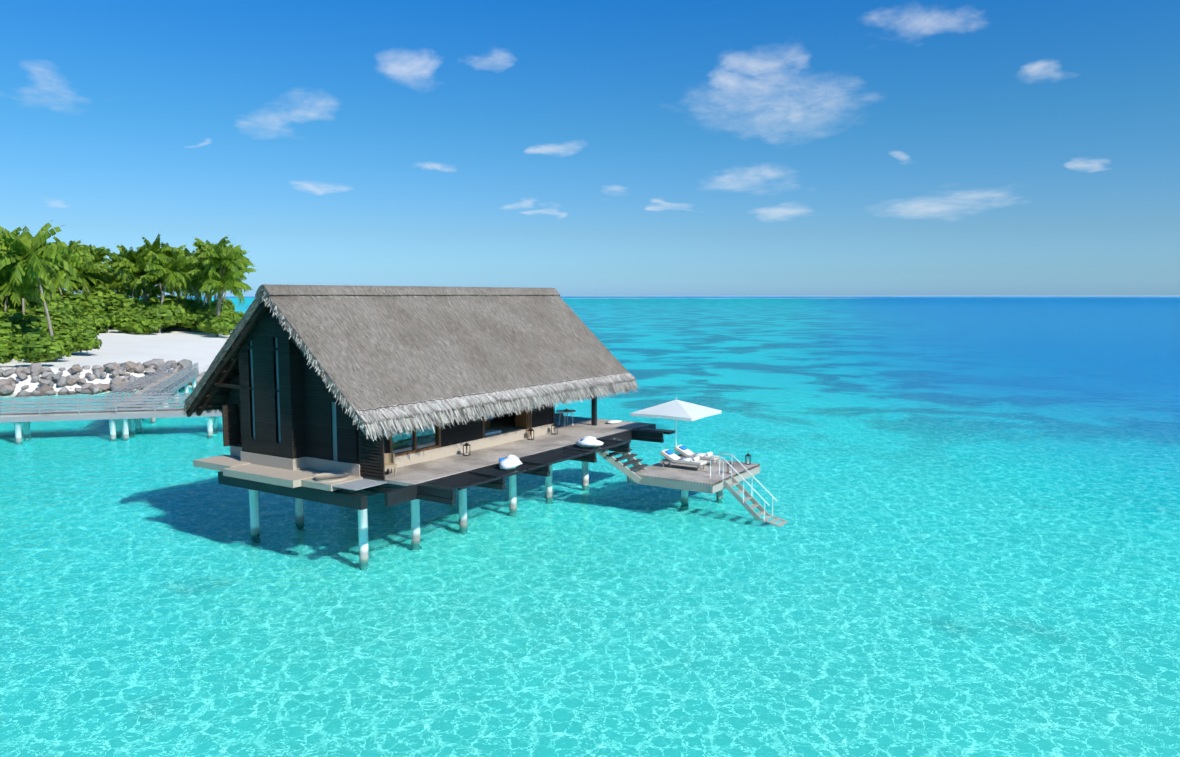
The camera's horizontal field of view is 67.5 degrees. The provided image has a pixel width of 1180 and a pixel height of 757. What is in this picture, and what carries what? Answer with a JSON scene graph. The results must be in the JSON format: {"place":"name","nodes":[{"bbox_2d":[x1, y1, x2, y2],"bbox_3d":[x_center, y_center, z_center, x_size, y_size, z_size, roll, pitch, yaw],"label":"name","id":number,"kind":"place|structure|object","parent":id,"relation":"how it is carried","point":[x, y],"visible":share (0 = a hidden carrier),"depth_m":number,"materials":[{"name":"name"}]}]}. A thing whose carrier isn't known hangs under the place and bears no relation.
{"place":"outdoors","nodes":[
{"label":"outdoors","id":0,"kind":"place"},
{"bbox_2d":[0,326,232,395],"bbox_3d":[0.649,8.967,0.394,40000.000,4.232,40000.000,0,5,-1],"label":"sand beach","id":1,"kind":"structure","parent":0,"point":[177,344],"depth_m":122.52,"materials":[{"name":"white sand"}]},
{"bbox_2d":[14,419,121,440],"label":"jetty pilings","id":2,"kind":"object","parent":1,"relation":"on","point":[115,428],"depth_m":58.97,"materials":[{"name":"white concrete"}]},
{"bbox_2d":[0,408,124,416],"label":"jetty deck","id":3,"kind":"structure","parent":2,"relation":"on","point":[57,413],"depth_m":58.32,"materials":[{"name":"wood"}]},
{"bbox_2d":[0,394,125,422],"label":"jetty rails","id":4,"kind":"object","parent":3,"relation":"on","point":[88,399],"visible":0.83,"depth_m":58.12,"materials":[{"name":"wood"}]},
{"bbox_2d":[117,407,218,413],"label":"jetty deck","id":5,"kind":"structure","parent":2,"relation":"on","point":[148,411],"depth_m":59.60,"materials":[{"name":"grey wood"}]},
{"bbox_2d":[115,393,221,418],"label":"jetty rails","id":6,"kind":"object","parent":5,"relation":"on","point":[154,414],"visible":0.23,"depth_m":59.33,"materials":[{"name":"grey wood"}]},
{"bbox_2d":[0,359,204,396],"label":"revetment rocks","id":7,"kind":"object","parent":1,"relation":"on","point":[46,388],"visible":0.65,"depth_m":86.81,"materials":[{"name":"grey stone"}]},
{"bbox_2d":[0,286,243,363],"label":"bushes","id":8,"kind":"object","parent":1,"relation":"on","point":[80,321],"depth_m":162.02,"materials":[{"name":"green plant"}]},
{"bbox_2d":[115,378,195,430],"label":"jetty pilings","id":9,"kind":"object","parent":1,"relation":"on","point":[139,422],"depth_m":72.74,"materials":[{"name":"white concrete"}]},
{"bbox_2d":[108,372,197,408],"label":"jetty deck","id":10,"kind":"structure","parent":9,"relation":"on","point":[155,383],"depth_m":74.44,"materials":[{"name":"grey wood"}]},
{"bbox_2d":[106,362,198,408],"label":"jetty rails","id":11,"kind":"object","parent":10,"relation":"on","point":[181,385],"visible":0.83,"depth_m":74.05,"materials":[{"name":"grey wood"}]},
{"bbox_2d":[122,416,216,437],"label":"jetty pilings","id":12,"kind":"object","parent":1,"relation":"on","point":[211,425],"depth_m":60.27,"materials":[{"name":"white concrete"}]},
{"bbox_2d":[0,220,257,361],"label":"palm","id":13,"kind":"object","parent":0,"point":[25,256],"depth_m":170.34,"materials":[{"name":"green plant"}]},
{"bbox_2d":[250,337,336,460],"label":"window","id":14,"kind":"structure","parent":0,"point":[334,429],"depth_m":33.19,"materials":[{"name":"glass"}]},
{"bbox_2d":[239,404,429,442],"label":"villa interior walls","id":15,"kind":"structure","parent":0,"point":[422,434],"depth_m":37.54,"materials":[{"name":"brown wood"}]},
{"bbox_2d":[378,453,396,475],"bbox_3d":[-7.400,3.135,31.930,0.644,0.770,0.600,-5,7,-40],"label":"wicker chair","id":16,"kind":"object","parent":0,"point":[389,459],"visible":0.46,"depth_m":32.06,"materials":[{"name":"wicker"}]},
{"bbox_2d":[229,308,552,463],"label":"villa walls","id":17,"kind":"structure","parent":0,"point":[306,398],"depth_m":33.19,"materials":[{"name":"black wood"}]},
{"bbox_2d":[222,404,384,479],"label":"villa louvres","id":18,"kind":"object","parent":17,"relation":"attached to","point":[367,446],"visible":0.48,"depth_m":31.68,"materials":[{"name":"black wood"}]},
{"bbox_2d":[185,284,633,434],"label":"thatched roof","id":19,"kind":"structure","parent":17,"relation":"on","point":[366,348],"depth_m":36.45,"materials":[{"name":"grey wicker"}]},
{"bbox_2d":[186,300,629,438],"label":"villa roof soffit","id":20,"kind":"structure","parent":19,"relation":"attached to","point":[214,394],"depth_m":34.65,"materials":[{"name":"brown wood"}]},
{"bbox_2d":[182,289,639,440],"bbox_3d":[-6.999,-1.425,40.399,10.964,5.373,19.006,3,6,33],"label":"roof thatch edge","id":21,"kind":"object","parent":19,"relation":"attached to","point":[379,415],"visible":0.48,"depth_m":34.92,"materials":[{"name":"grey wicker"}]},
{"bbox_2d":[499,420,621,469],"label":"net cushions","id":22,"kind":"object","parent":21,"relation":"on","point":[510,461],"visible":1,"depth_m":37.94,"materials":[{"name":"white fabric"}]},
{"bbox_2d":[358,372,626,410],"bbox_3d":[-7.002,0.156,40.550,9.589,0.068,18.357,3,6,33],"label":"villa roof cord","id":23,"kind":"object","parent":19,"relation":"on","point":[476,394],"visible":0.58,"depth_m":34.95,"materials":[{"name":"grey fabric"}]},
{"bbox_2d":[389,407,531,456],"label":"villa frames","id":24,"kind":"structure","parent":17,"relation":"in","point":[523,420],"depth_m":37.64,"materials":[{"name":"brown wood"}]},
{"bbox_2d":[392,424,436,453],"bbox_3d":[-6.822,1.857,34.241,0.020,1.880,2.600,3,6,33],"label":"window glass","id":25,"kind":"object","parent":24,"relation":"in","point":[432,437],"depth_m":34.62,"materials":[{"name":"clear glass"}]},
{"bbox_2d":[218,424,674,509],"bbox_3d":[-5.286,3.209,39.436,12.200,0.770,18.650,3,6,33],"label":"deck frame","id":26,"kind":"object","parent":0,"point":[394,494],"visible":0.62,"depth_m":32.07,"materials":[{"name":"black wood"}]},
{"bbox_2d":[332,478,386,490],"bbox_3d":[-8.062,3.709,30.907,1.155,0.040,1.480,3,6,33],"label":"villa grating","id":27,"kind":"object","parent":26,"relation":"on","point":[359,484],"visible":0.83,"depth_m":30.80,"materials":[{"name":"grey metal"}]},
{"bbox_2d":[193,418,554,490],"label":"villa plinth","id":28,"kind":"structure","parent":26,"relation":"on","point":[238,462],"depth_m":33.65,"materials":[{"name":"beige concrete"}]},
{"bbox_2d":[314,472,348,481],"bbox_3d":[-9.223,3.524,31.531,1.200,0.130,1.200,3,6,33],"label":"villa basin","id":29,"kind":"object","parent":28,"relation":"in","point":[332,477],"visible":1,"depth_m":31.32,"materials":[{"name":"white ceramic"}]},
{"bbox_2d":[363,416,650,485],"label":"villa deck","id":30,"kind":"structure","parent":26,"relation":"on","point":[569,433],"depth_m":36.90,"materials":[{"name":"grey wood"}]},
{"bbox_2d":[553,405,562,422],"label":"terrace chairs","id":31,"kind":"object","parent":30,"relation":"on","point":[557,414],"visible":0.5,"depth_m":45.02,"materials":[{"name":"wicker"}]},
{"bbox_2d":[556,410,575,426],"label":"terrace table","id":32,"kind":"object","parent":30,"relation":"on","point":[564,412],"visible":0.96,"depth_m":43.94,"materials":[{"name":"white paint"}]},
{"bbox_2d":[591,395,596,425],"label":"column","id":33,"kind":"structure","parent":30,"relation":"on","point":[593,411],"depth_m":44.18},
{"bbox_2d":[427,438,622,488],"bbox_3d":[-1.966,3.299,35.247,1.500,0.100,11.600,3,6,33],"label":"hammock net","id":34,"kind":"object","parent":26,"relation":"attached to","point":[462,480],"visible":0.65,"depth_m":33.69,"materials":[{"name":"black fabric"}]},
{"bbox_2d":[596,438,759,493],"bbox_3d":[4.063,3.718,41.029,5.761,1.737,6.006,3,6,33],"label":"deck frame","id":35,"kind":"object","parent":26,"relation":"attached to","point":[633,477],"visible":0.46,"depth_m":39.38,"materials":[{"name":"grey wood"}]},
{"bbox_2d":[602,438,647,470],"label":"stair treads","id":36,"kind":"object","parent":35,"relation":"on","point":[630,462],"depth_m":40.21,"materials":[{"name":"grey wood"}]},
{"bbox_2d":[633,457,759,485],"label":"deck","id":37,"kind":"structure","parent":35,"relation":"on","point":[684,473],"depth_m":40.02,"materials":[{"name":"grey wood"}]},
{"bbox_2d":[385,423,750,473],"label":"lanterns","id":38,"kind":"object","parent":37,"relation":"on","point":[466,444],"visible":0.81,"depth_m":39.86,"materials":[{"name":"black metal"}]},
{"bbox_2d":[466,430,748,472],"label":"lantern candles","id":39,"kind":"object","parent":38,"relation":"in","point":[554,433],"visible":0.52,"depth_m":39.82,"materials":[{"name":"white wax"}]},
{"bbox_2d":[675,397,676,453],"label":"umbrella pole","id":40,"kind":"object","parent":37,"relation":"on","point":[676,434],"visible":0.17,"depth_m":43.09,"materials":[{"name":"white metal"}]},
{"bbox_2d":[630,400,721,420],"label":"umbrella canopy","id":41,"kind":"object","parent":40,"relation":"attached to","point":[680,410],"visible":0.88,"depth_m":42.09,"materials":[{"name":"white fabric"}]},
{"bbox_2d":[660,448,720,470],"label":"lounger frames","id":42,"kind":"structure","parent":37,"relation":"on","point":[681,455],"depth_m":41.26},
{"bbox_2d":[660,444,718,464],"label":"lounger cushions","id":43,"kind":"object","parent":42,"relation":"on","point":[674,457],"visible":0.69,"depth_m":41.39,"materials":[{"name":"white fabric"}]},
{"bbox_2d":[665,445,686,454],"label":"lounger pillows","id":44,"kind":"object","parent":43,"relation":"on","point":[669,452],"visible":0.79,"depth_m":41.52,"materials":[{"name":"blue fabric"}]},
{"bbox_2d":[679,452,712,461],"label":"lounger towels","id":45,"kind":"object","parent":43,"relation":"on","point":[697,457],"visible":0.98,"depth_m":41.21,"materials":[{"name":"white fabric"}]},
{"bbox_2d":[723,477,768,518],"bbox_3d":[7.168,5.657,38.297,2.770,2.402,0.950,3,6,33],"label":"water stair","id":46,"kind":"object","parent":35,"relation":"attached to","point":[738,497],"visible":0.6,"depth_m":38.43,"materials":[{"name":"white paint"}]},
{"bbox_2d":[710,453,776,518],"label":"water stair rails","id":47,"kind":"object","parent":46,"relation":"attached to","point":[719,457],"visible":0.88,"depth_m":38.42,"materials":[{"name":"white metal"}]},
{"bbox_2d":[392,413,500,453],"bbox_3d":[-6.179,2.041,36.857,1.150,1.980,7.450,3,6,33],"label":"villa sofa","id":48,"kind":"object","parent":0,"point":[490,432],"visible":0.25,"depth_m":35.83,"materials":[{"name":"fabric"}]},
{"bbox_2d":[392,434,408,448],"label":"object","id":49,"kind":"object","parent":48,"relation":"on","point":[403,438],"depth_m":35.08,"materials":[{"name":"glass"}]},
{"bbox_2d":[485,419,489,428],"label":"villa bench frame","id":50,"kind":"object","parent":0,"point":[487,424],"visible":0.06,"depth_m":40.28,"materials":[{"name":"black wood"}]},
{"bbox_2d":[0,296,1179,756],"bbox_3d":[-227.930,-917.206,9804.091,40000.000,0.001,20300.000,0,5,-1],"label":"water surface","id":51,"kind":"object","parent":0,"point":[962,540],"visible":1,"depth_m":30.28,"materials":[{"name":"teal liquid"}]},
{"bbox_2d":[249,461,588,557],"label":"support posts","id":52,"kind":"object","parent":51,"relation":"in","point":[362,522],"visible":0.27,"depth_m":35.31,"materials":[{"name":"white concrete"}]},
{"bbox_2d":[681,489,722,501],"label":"deck pilings","id":53,"kind":"object","parent":51,"relation":"in","point":[684,495],"depth_m":40.72,"materials":[{"name":"concrete"}]},
{"bbox_2d":[0,0,1179,295],"label":"sky","id":54,"kind":"structure","parent":0,"point":[571,147],"materials":[{"name":"blue"}]}
]}

